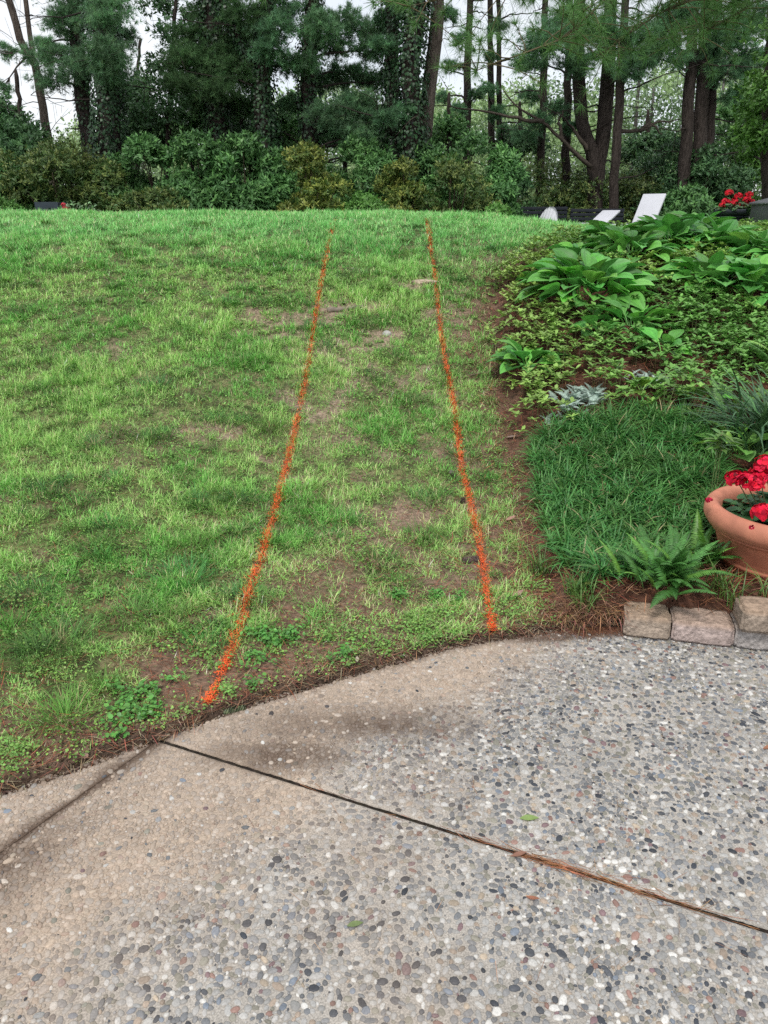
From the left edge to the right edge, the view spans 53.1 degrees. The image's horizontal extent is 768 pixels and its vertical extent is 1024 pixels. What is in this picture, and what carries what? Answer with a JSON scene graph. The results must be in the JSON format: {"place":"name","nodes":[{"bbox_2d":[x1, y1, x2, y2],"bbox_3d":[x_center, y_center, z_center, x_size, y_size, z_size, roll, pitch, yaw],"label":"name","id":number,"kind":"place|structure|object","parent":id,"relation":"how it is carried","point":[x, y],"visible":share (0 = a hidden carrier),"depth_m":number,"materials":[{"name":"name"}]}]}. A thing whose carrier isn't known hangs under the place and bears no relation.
{"place":"outdoors","nodes":[
{"label":"outdoors","id":0,"kind":"place"},
{"bbox_2d":[0,740,155,852],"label":"patio","id":1,"kind":"structure","parent":0,"point":[25,811],"depth_m":2.21,"materials":[{"name":"concrete"}]},
{"bbox_2d":[0,0,765,217],"label":"sky","id":2,"kind":"structure","parent":0,"point":[6,70],"materials":[{"name":"white"}]},
{"bbox_2d":[0,742,767,1023],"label":"patio","id":3,"kind":"structure","parent":0,"point":[155,883],"depth_m":1.80,"materials":[{"name":"concrete"}]},
{"bbox_2d":[1,740,767,933],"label":"joint filler","id":4,"kind":"object","parent":3,"relation":"on","point":[401,816],"visible":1,"depth_m":2.12,"materials":[{"name":"wood"}]},
{"bbox_2d":[0,206,767,790],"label":"ground","id":5,"kind":"structure","parent":0,"point":[400,508],"depth_m":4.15,"materials":[{"name":"green plant"}]},
{"bbox_2d":[0,0,50,138],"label":"leafy tree","id":6,"kind":"object","parent":5,"relation":"on","point":[16,111],"visible":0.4,"depth_m":20.39,"materials":[{"name":"green plant"}]},
{"bbox_2d":[0,157,51,210],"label":"laurel shrub","id":7,"kind":"object","parent":5,"relation":"on","point":[31,206],"visible":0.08,"depth_m":17.59,"materials":[{"name":"green plant"}]},
{"bbox_2d":[0,113,62,204],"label":"rhododendron","id":8,"kind":"object","parent":5,"relation":"on","point":[16,138],"visible":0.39,"depth_m":18.92,"materials":[{"name":"green plant"}]},
{"bbox_2d":[0,0,77,187],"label":"pine tree","id":9,"kind":"object","parent":5,"relation":"on","point":[41,102],"visible":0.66,"depth_m":23.29,"materials":[{"name":"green plant"}]},
{"bbox_2d":[0,127,111,210],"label":"pieris shrub","id":10,"kind":"object","parent":5,"relation":"on","point":[48,160],"visible":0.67,"depth_m":17.27,"materials":[{"name":"green plant"}]},
{"bbox_2d":[21,0,149,175],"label":"pine tree","id":11,"kind":"object","parent":5,"relation":"on","point":[49,48],"visible":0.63,"depth_m":20.63,"materials":[{"name":"green plant"}]},
{"bbox_2d":[18,0,170,195],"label":"pine tree","id":12,"kind":"object","parent":5,"relation":"on","point":[105,56],"visible":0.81,"depth_m":19.18,"materials":[{"name":"green plant"}]},
{"bbox_2d":[52,154,141,212],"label":"pieris shrub","id":13,"kind":"object","parent":5,"relation":"on","point":[101,173],"visible":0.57,"depth_m":18.03,"materials":[{"name":"green plant"}]},
{"bbox_2d":[104,131,180,207],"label":"laurel shrub","id":14,"kind":"object","parent":5,"relation":"on","point":[146,147],"visible":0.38,"depth_m":19.22,"materials":[{"name":"green plant"}]},
{"bbox_2d":[120,3,173,179],"bbox_3d":[-7.594,-12.451,24.069,2.345,7.341,3.478,0,21,0],"label":"leafy tree","id":15,"kind":"object","parent":5,"relation":"on","point":[136,127],"visible":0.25,"depth_m":23.85,"materials":[{"name":"green plant"}]},
{"bbox_2d":[118,184,193,212],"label":"pieris shrub","id":16,"kind":"object","parent":5,"relation":"on","point":[159,198],"visible":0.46,"depth_m":16.97,"materials":[{"name":"green plant"}]},
{"bbox_2d":[121,0,206,179],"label":"leafy tree","id":17,"kind":"object","parent":5,"relation":"on","point":[168,113],"visible":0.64,"depth_m":22.34,"materials":[{"name":"green plant"}]},
{"bbox_2d":[147,1,206,170],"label":"leafy tree","id":18,"kind":"object","parent":5,"relation":"on","point":[194,122],"visible":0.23,"depth_m":23.50,"materials":[{"name":"green plant"}]},
{"bbox_2d":[146,125,256,210],"bbox_3d":[-4.684,-8.110,18.979,2.838,2.664,2.787,-12,24,-28],"label":"laurel shrub","id":19,"kind":"object","parent":5,"relation":"on","point":[194,190],"visible":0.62,"depth_m":18.49,"materials":[{"name":"green plant"}]},
{"bbox_2d":[151,0,284,183],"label":"pine tree","id":20,"kind":"object","parent":5,"relation":"on","point":[212,52],"visible":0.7,"depth_m":20.27,"materials":[{"name":"green plant"}]},
{"bbox_2d":[203,88,254,175],"bbox_3d":[-4.389,-12.074,23.243,2.470,7.229,3.425,0,21,0],"label":"leafy tree","id":21,"kind":"object","parent":5,"relation":"on","point":[244,123],"visible":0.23,"depth_m":22.97,"materials":[{"name":"green plant"}]},
{"bbox_2d":[173,0,310,178],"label":"pine tree","id":22,"kind":"object","parent":5,"relation":"on","point":[267,49],"visible":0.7,"depth_m":19.88,"materials":[{"name":"green plant"}]},
{"bbox_2d":[204,129,298,211],"bbox_3d":[-3.325,-8.163,19.239,2.287,2.588,2.530,-4,21,-11],"label":"laurel shrub","id":23,"kind":"object","parent":5,"relation":"on","point":[259,191],"visible":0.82,"depth_m":18.78,"materials":[{"name":"green plant"}]},
{"bbox_2d":[197,219,335,703],"bbox_3d":[-0.554,-1.369,5.735,0.168,1.528,7.351,0,21,0],"label":"paint line","id":24,"kind":"object","parent":5,"relation":"on","point":[210,697],"visible":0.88,"depth_m":3.53,"materials":[{"name":"paint"}]},
{"bbox_2d":[249,145,304,210],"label":"laurel shrub","id":25,"kind":"object","parent":5,"relation":"on","point":[274,157],"visible":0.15,"depth_m":19.29,"materials":[{"name":"green plant"}]},
{"bbox_2d":[0,250,573,781],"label":"weeds","id":26,"kind":"object","parent":5,"relation":"on","point":[270,638],"visible":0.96,"depth_m":3.24,"materials":[{"name":"green plant"}]},
{"bbox_2d":[272,19,303,151],"bbox_3d":[-2.942,-12.851,23.934,2.601,8.203,3.020,15,25,33],"label":"leafy tree","id":27,"kind":"object","parent":5,"relation":"on","point":[288,123],"visible":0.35,"depth_m":23.47,"materials":[{"name":"green plant"}]},
{"bbox_2d":[217,0,402,195],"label":"pine tree","id":28,"kind":"object","parent":5,"relation":"on","point":[328,39],"visible":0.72,"depth_m":20.28,"materials":[{"name":"green plant"}]},
{"bbox_2d":[271,135,355,211],"bbox_3d":[-1.628,-7.335,17.555,2.004,2.238,2.094,13,25,31],"label":"pieris shrub","id":29,"kind":"object","parent":5,"relation":"on","point":[308,156],"visible":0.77,"depth_m":17.06,"materials":[{"name":"green plant"}]},
{"bbox_2d":[317,34,384,177],"bbox_3d":[-0.776,-12.747,24.356,2.808,7.694,4.377,16,26,36],"label":"leafy tree","id":30,"kind":"object","parent":5,"relation":"on","point":[357,121],"visible":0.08,"depth_m":23.79,"materials":[{"name":"green plant"}]},
{"bbox_2d":[316,132,400,208],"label":"laurel shrub","id":31,"kind":"object","parent":5,"relation":"on","point":[373,158],"visible":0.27,"depth_m":19.55,"materials":[{"name":"green plant"}]},
{"bbox_2d":[337,188,393,210],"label":"bush","id":32,"kind":"object","parent":5,"relation":"on","point":[362,201],"visible":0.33,"depth_m":16.77,"materials":[{"name":"green plant"}]},
{"bbox_2d":[325,0,435,197],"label":"pine tree","id":33,"kind":"object","parent":5,"relation":"on","point":[410,135],"visible":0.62,"depth_m":19.23,"materials":[{"name":"green plant"}]},
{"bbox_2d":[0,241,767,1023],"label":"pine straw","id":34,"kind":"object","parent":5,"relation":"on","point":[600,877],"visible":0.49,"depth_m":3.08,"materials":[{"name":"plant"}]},
{"bbox_2d":[357,0,436,173],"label":"pine tree","id":35,"kind":"object","parent":5,"relation":"on","point":[384,117],"visible":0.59,"depth_m":19.73,"materials":[{"name":"green plant"}]},
{"bbox_2d":[373,154,431,211],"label":"pieris shrub","id":36,"kind":"object","parent":5,"relation":"on","point":[390,179],"visible":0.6,"depth_m":17.74,"materials":[{"name":"green plant"}]},
{"bbox_2d":[52,42,763,201],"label":"distant woods","id":37,"kind":"object","parent":5,"relation":"on","point":[671,84],"visible":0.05,"depth_m":41.57,"materials":[{"name":"green plant"}]},
{"bbox_2d":[377,0,461,175],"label":"pine tree","id":38,"kind":"object","parent":5,"relation":"on","point":[435,45],"visible":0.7,"depth_m":19.55,"materials":[{"name":"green plant"}]},
{"bbox_2d":[400,138,460,210],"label":"laurel shrub","id":39,"kind":"object","parent":5,"relation":"on","point":[427,160],"visible":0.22,"depth_m":19.64,"materials":[{"name":"green plant"}]},
{"bbox_2d":[407,151,506,212],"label":"pieris shrub","id":40,"kind":"object","parent":5,"relation":"on","point":[465,177],"visible":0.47,"depth_m":17.72,"materials":[{"name":"green plant"}]},
{"bbox_2d":[432,24,487,152],"bbox_3d":[2.094,-12.347,24.332,2.891,7.195,2.358,-17,27,-38],"label":"leafy tree","id":41,"kind":"object","parent":5,"relation":"on","point":[446,128],"visible":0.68,"depth_m":23.77,"materials":[{"name":"green plant"}]},
{"bbox_2d":[424,218,499,634],"bbox_3d":[0.454,-1.472,5.994,0.138,1.545,6.951,0,21,0],"label":"paint line","id":42,"kind":"object","parent":5,"relation":"on","point":[485,587],"visible":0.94,"depth_m":4.20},
{"bbox_2d":[434,0,505,170],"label":"pine tree","id":43,"kind":"object","parent":5,"relation":"on","point":[469,93],"visible":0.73,"depth_m":26.25,"materials":[{"name":"green plant"}]},
{"bbox_2d":[426,129,521,209],"bbox_3d":[2.325,-8.433,20.114,2.648,2.826,2.555,5,21,13],"label":"laurel shrub","id":44,"kind":"object","parent":5,"relation":"on","point":[472,144],"visible":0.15,"depth_m":19.30,"materials":[{"name":"green plant"}]},
{"bbox_2d":[468,140,536,217],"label":"laurel shrub","id":45,"kind":"object","parent":5,"relation":"on","point":[507,167],"visible":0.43,"depth_m":18.85,"materials":[{"name":"green plant"}]},
{"bbox_2d":[458,0,557,172],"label":"pine tree","id":46,"kind":"object","parent":5,"relation":"on","point":[489,87],"visible":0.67,"depth_m":25.20,"materials":[{"name":"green plant"}]},
{"bbox_2d":[255,0,767,115],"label":"pine tree","id":47,"kind":"object","parent":5,"relation":"on","point":[733,7],"visible":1,"depth_m":5.79,"materials":[{"name":"green plant"}]},
{"bbox_2d":[479,73,554,203],"bbox_3d":[4.524,-12.496,26.508,3.063,6.104,2.242,-19,28,-40],"label":"leafy tree","id":48,"kind":"object","parent":5,"relation":"on","point":[530,147],"visible":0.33,"depth_m":26.18,"materials":[{"name":"green plant"}]},
{"bbox_2d":[486,335,570,374],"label":"hosta","id":49,"kind":"object","parent":5,"relation":"on","point":[513,348],"visible":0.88,"depth_m":5.21,"materials":[{"name":"green plant"}]},
{"bbox_2d":[483,0,576,199],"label":"pine tree","id":50,"kind":"object","parent":5,"relation":"on","point":[530,135],"visible":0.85,"depth_m":24.84,"materials":[{"name":"green plant"}]},
{"bbox_2d":[515,166,545,214],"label":"rhododendron","id":51,"kind":"object","parent":5,"relation":"on","point":[524,190],"visible":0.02,"depth_m":21.62,"materials":[{"name":"green plant"}]},
{"bbox_2d":[520,207,570,221],"bbox_3d":[4.253,-7.565,20.433,1.283,1.022,0.605,0,21,0],"label":"slatted bench","id":52,"kind":"object","parent":5,"relation":"on","point":[564,212],"visible":0.17,"depth_m":20.51,"materials":[{"name":"paint"}]},
{"bbox_2d":[516,153,586,219],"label":"pieris shrub","id":53,"kind":"object","parent":5,"relation":"on","point":[549,199],"visible":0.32,"depth_m":24.07,"materials":[{"name":"green plant"}]},
{"bbox_2d":[448,0,679,216],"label":"pine tree","id":54,"kind":"object","parent":5,"relation":"on","point":[596,149],"visible":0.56,"depth_m":22.43,"materials":[{"name":"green plant"}]},
{"bbox_2d":[545,382,607,411],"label":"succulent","id":55,"kind":"object","parent":5,"relation":"on","point":[581,393],"visible":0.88,"depth_m":4.75,"materials":[{"name":"grey plant"}]},
{"bbox_2d":[545,242,612,260],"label":"hosta","id":56,"kind":"object","parent":5,"relation":"on","point":[576,247],"visible":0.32,"depth_m":6.77,"materials":[{"name":"green plant"}]},
{"bbox_2d":[515,248,660,315],"bbox_3d":[1.631,-1.848,6.107,1.226,0.461,1.212,0,21,0],"label":"hosta","id":57,"kind":"object","parent":5,"relation":"on","point":[626,274],"visible":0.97,"depth_m":5.90,"materials":[{"name":"green plant"}]},
{"bbox_2d":[538,0,639,204],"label":"pine tree","id":58,"kind":"object","parent":5,"relation":"on","point":[556,106],"visible":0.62,"depth_m":23.80,"materials":[{"name":"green plant"}]},
{"bbox_2d":[530,589,653,641],"bbox_3d":[0.842,0.393,3.141,0.521,0.146,0.362,0,21,0],"label":"dead foliage","id":59,"kind":"object","parent":5,"relation":"on","point":[577,611],"visible":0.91,"depth_m":3.10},
{"bbox_2d":[556,165,638,222],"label":"pieris shrub","id":60,"kind":"object","parent":5,"relation":"on","point":[583,186],"visible":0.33,"depth_m":23.85,"materials":[{"name":"green plant"}]},
{"bbox_2d":[567,315,628,336],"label":"hosta","id":61,"kind":"object","parent":5,"relation":"on","point":[591,319],"visible":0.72,"depth_m":5.40,"materials":[{"name":"green plant"}]},
{"bbox_2d":[570,209,627,223],"bbox_3d":[5.591,-7.408,20.065,1.411,0.949,0.605,0,21,0],"label":"slatted bench","id":62,"kind":"object","parent":5,"relation":"on","point":[597,211],"visible":0.29,"depth_m":20.17,"materials":[{"name":"paint"}]},
{"bbox_2d":[573,220,641,249],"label":"hosta","id":63,"kind":"object","parent":5,"relation":"on","point":[594,228],"visible":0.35,"depth_m":7.28,"materials":[{"name":"green plant"}]},
{"bbox_2d":[576,540,667,582],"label":"fern","id":64,"kind":"object","parent":5,"relation":"on","point":[627,558],"visible":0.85,"depth_m":3.18,"materials":[{"name":"green plant"}]},
{"bbox_2d":[483,218,767,437],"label":"ground cover","id":65,"kind":"object","parent":5,"relation":"on","point":[684,319],"visible":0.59,"depth_m":5.39,"materials":[{"name":"green plant"}]},
{"bbox_2d":[578,226,685,262],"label":"hosta","id":66,"kind":"object","parent":5,"relation":"on","point":[621,239],"visible":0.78,"depth_m":6.79,"materials":[{"name":"green plant"}]},
{"bbox_2d":[603,167,667,222],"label":"pieris shrub","id":67,"kind":"object","parent":5,"relation":"on","point":[642,187],"visible":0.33,"depth_m":23.60,"materials":[{"name":"green plant"}]},
{"bbox_2d":[591,300,684,335],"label":"hosta","id":68,"kind":"object","parent":5,"relation":"on","point":[617,308],"visible":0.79,"depth_m":5.50,"materials":[{"name":"green plant"}]},
{"bbox_2d":[613,194,665,225],"bbox_3d":[4.163,-4.914,12.981,0.420,0.874,1.570,19,28,40],"label":"sun lounger","id":69,"kind":"object","parent":5,"relation":"on","point":[650,204],"visible":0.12,"depth_m":13.32,"materials":[{"name":"white plastic"}]},
{"bbox_2d":[512,391,767,614],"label":"lilyturf","id":70,"kind":"object","parent":5,"relation":"on","point":[692,477],"visible":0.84,"depth_m":3.94,"materials":[{"name":"green plant"}]},
{"bbox_2d":[607,96,680,178],"bbox_3d":[9.700,-13.785,28.078,3.071,7.394,2.664,0,21,0],"label":"leafy tree","id":71,"kind":"object","parent":5,"relation":"on","point":[651,137],"visible":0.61,"depth_m":27.93,"materials":[{"name":"green plant"}]},
{"bbox_2d":[615,370,672,396],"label":"hosta","id":72,"kind":"object","parent":5,"relation":"on","point":[643,381],"visible":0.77,"depth_m":4.68,"materials":[{"name":"green plant"}]},
{"bbox_2d":[618,144,674,207],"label":"rhododendron","id":73,"kind":"object","parent":5,"relation":"on","point":[645,156],"visible":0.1,"depth_m":25.45,"materials":[{"name":"green plant"}]},
{"bbox_2d":[597,0,698,216],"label":"pine tree","id":74,"kind":"object","parent":5,"relation":"on","point":[616,150],"visible":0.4,"depth_m":21.73,"materials":[{"name":"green plant"}]},
{"bbox_2d":[624,327,694,355],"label":"hosta","id":75,"kind":"object","parent":5,"relation":"on","point":[672,338],"visible":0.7,"depth_m":5.22,"materials":[{"name":"green plant"}]},
{"bbox_2d":[606,523,740,608],"bbox_3d":[1.196,0.221,3.092,0.515,0.214,0.580,0,21,0],"label":"fern","id":76,"kind":"object","parent":5,"relation":"on","point":[674,562],"visible":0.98,"depth_m":3.13,"materials":[{"name":"green plant"}]},
{"bbox_2d":[629,134,720,220],"bbox_3d":[8.991,-10.020,23.946,3.071,3.220,3.316,0,21,0],"label":"rhododendron","id":77,"kind":"object","parent":5,"relation":"on","point":[671,175],"visible":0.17,"depth_m":23.47,"materials":[{"name":"green plant"}]},
{"bbox_2d":[630,213,720,250],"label":"hosta","id":78,"kind":"object","parent":5,"relation":"on","point":[667,223],"visible":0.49,"depth_m":7.18,"materials":[{"name":"green plant"}]},
{"bbox_2d":[655,181,718,218],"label":"laurel shrub","id":79,"kind":"object","parent":5,"relation":"on","point":[689,198],"visible":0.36,"depth_m":20.10,"materials":[{"name":"green plant"}]},
{"bbox_2d":[627,0,767,199],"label":"pine tree","id":80,"kind":"object","parent":5,"relation":"on","point":[699,119],"visible":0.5,"depth_m":21.79,"materials":[{"name":"green plant"}]},
{"bbox_2d":[661,211,735,226],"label":"hosta","id":81,"kind":"object","parent":5,"relation":"on","point":[707,220],"visible":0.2,"depth_m":7.95,"materials":[{"name":"green plant"}]},
{"bbox_2d":[656,510,743,568],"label":"fern","id":82,"kind":"object","parent":5,"relation":"on","point":[703,542],"visible":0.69,"depth_m":3.39,"materials":[{"name":"green plant"}]},
{"bbox_2d":[650,251,767,294],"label":"hosta","id":83,"kind":"object","parent":5,"relation":"on","point":[692,264],"visible":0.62,"depth_m":6.09,"materials":[{"name":"green plant"}]},
{"bbox_2d":[660,362,767,459],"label":"daylily","id":84,"kind":"object","parent":5,"relation":"on","point":[757,422],"visible":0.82,"depth_m":4.19,"materials":[{"name":"green plant"}]},
{"bbox_2d":[667,213,761,252],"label":"hosta","id":85,"kind":"object","parent":5,"relation":"on","point":[730,225],"visible":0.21,"depth_m":7.13,"materials":[{"name":"green plant"}]},
{"bbox_2d":[669,140,760,207],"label":"rhododendron","id":86,"kind":"object","parent":5,"relation":"on","point":[722,180],"visible":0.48,"depth_m":22.34,"materials":[{"name":"green plant"}]},
{"bbox_2d":[704,428,743,491],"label":"stemmed plant","id":87,"kind":"object","parent":5,"relation":"on","point":[719,445],"visible":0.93,"depth_m":3.74,"materials":[{"name":"green plant"}]},
{"bbox_2d":[682,253,767,308],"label":"hosta","id":88,"kind":"object","parent":5,"relation":"on","point":[755,272],"visible":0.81,"depth_m":5.94,"materials":[{"name":"green plant"}]},
{"bbox_2d":[691,376,767,417],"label":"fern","id":89,"kind":"object","parent":5,"relation":"on","point":[718,400],"visible":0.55,"depth_m":4.46,"materials":[{"name":"green plant"}]},
{"bbox_2d":[694,421,767,461],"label":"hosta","id":90,"kind":"object","parent":5,"relation":"on","point":[748,456],"visible":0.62,"depth_m":4.09,"materials":[{"name":"green plant"}]},
{"bbox_2d":[713,209,749,222],"bbox_3d":[5.080,-4.246,11.224,0.550,0.318,0.550,0,21,0],"label":"planter box","id":91,"kind":"object","parent":5,"relation":"on","point":[740,214],"visible":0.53,"depth_m":11.00,"materials":[{"name":"paint"}]},
{"bbox_2d":[710,189,754,212],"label":"geranium","id":92,"kind":"object","parent":91,"relation":"in","point":[728,203],"visible":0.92,"depth_m":11.09,"materials":[{"name":"red plant"}]},
{"bbox_2d":[700,225,767,257],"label":"hosta","id":93,"kind":"object","parent":5,"relation":"on","point":[741,239],"visible":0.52,"depth_m":6.77,"materials":[{"name":"green plant"}]},
{"bbox_2d":[704,483,767,581],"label":"flower pot","id":94,"kind":"object","parent":5,"relation":"on","point":[750,546],"visible":0.73,"depth_m":3.26,"materials":[{"name":"ceramic"}]},
{"bbox_2d":[722,454,767,524],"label":"geranium","id":95,"kind":"object","parent":94,"relation":"in","point":[755,506],"visible":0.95,"depth_m":3.24,"materials":[{"name":"red plant"}]},
{"bbox_2d":[711,137,761,207],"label":"leafy shrub","id":96,"kind":"object","parent":5,"relation":"on","point":[757,164],"visible":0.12,"depth_m":24.06,"materials":[{"name":"green plant"}]},
{"bbox_2d":[714,97,761,153],"bbox_3d":[11.692,-13.125,26.011,2.876,7.636,3.974,0,21,0],"label":"leafy tree","id":97,"kind":"object","parent":5,"relation":"on","point":[722,112],"visible":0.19,"depth_m":25.41,"materials":[{"name":"green plant"}]},
{"bbox_2d":[718,9,767,199],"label":"leafy tree","id":98,"kind":"object","parent":5,"relation":"on","point":[753,135],"visible":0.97,"depth_m":14.65,"materials":[{"name":"green plant"}]},
{"bbox_2d":[732,238,767,259],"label":"hosta","id":99,"kind":"object","parent":5,"relation":"on","point":[757,250],"visible":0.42,"depth_m":6.52,"materials":[{"name":"green plant"}]},
{"bbox_2d":[749,198,767,225],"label":"storage box","id":100,"kind":"object","parent":5,"relation":"on","point":[759,210],"visible":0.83,"depth_m":10.48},
{"bbox_2d":[159,627,767,929],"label":"patio","id":101,"kind":"structure","parent":0,"point":[664,824],"depth_m":2.40,"materials":[{"name":"concrete"}]},
{"bbox_2d":[0,578,678,796],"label":"soil crumbs","id":102,"kind":"object","parent":101,"relation":"on","point":[151,742],"visible":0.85,"depth_m":2.72,"materials":[{"name":"soil"}]},
{"bbox_2d":[622,601,670,639],"bbox_3d":[1.051,0.434,3.087,0.178,0.094,0.159,5,21,13],"label":"edging stone","id":103,"kind":"object","parent":101,"relation":"on","point":[655,623],"visible":0.94,"depth_m":3.03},
{"bbox_2d":[670,606,734,646],"bbox_3d":[1.253,0.450,3.045,0.230,0.095,0.162,5,21,13],"label":"edging stone","id":104,"kind":"object","parent":101,"relation":"on","point":[693,625],"visible":0.89,"depth_m":2.99,"materials":[{"name":"stone"}]},
{"bbox_2d":[730,611,767,650],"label":"edging stone","id":105,"kind":"object","parent":101,"relation":"on","point":[753,641],"visible":0.52,"depth_m":2.94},
{"bbox_2d":[733,596,767,633],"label":"edging stone","id":106,"kind":"object","parent":105,"relation":"on","point":[750,613],"visible":0.98,"depth_m":2.90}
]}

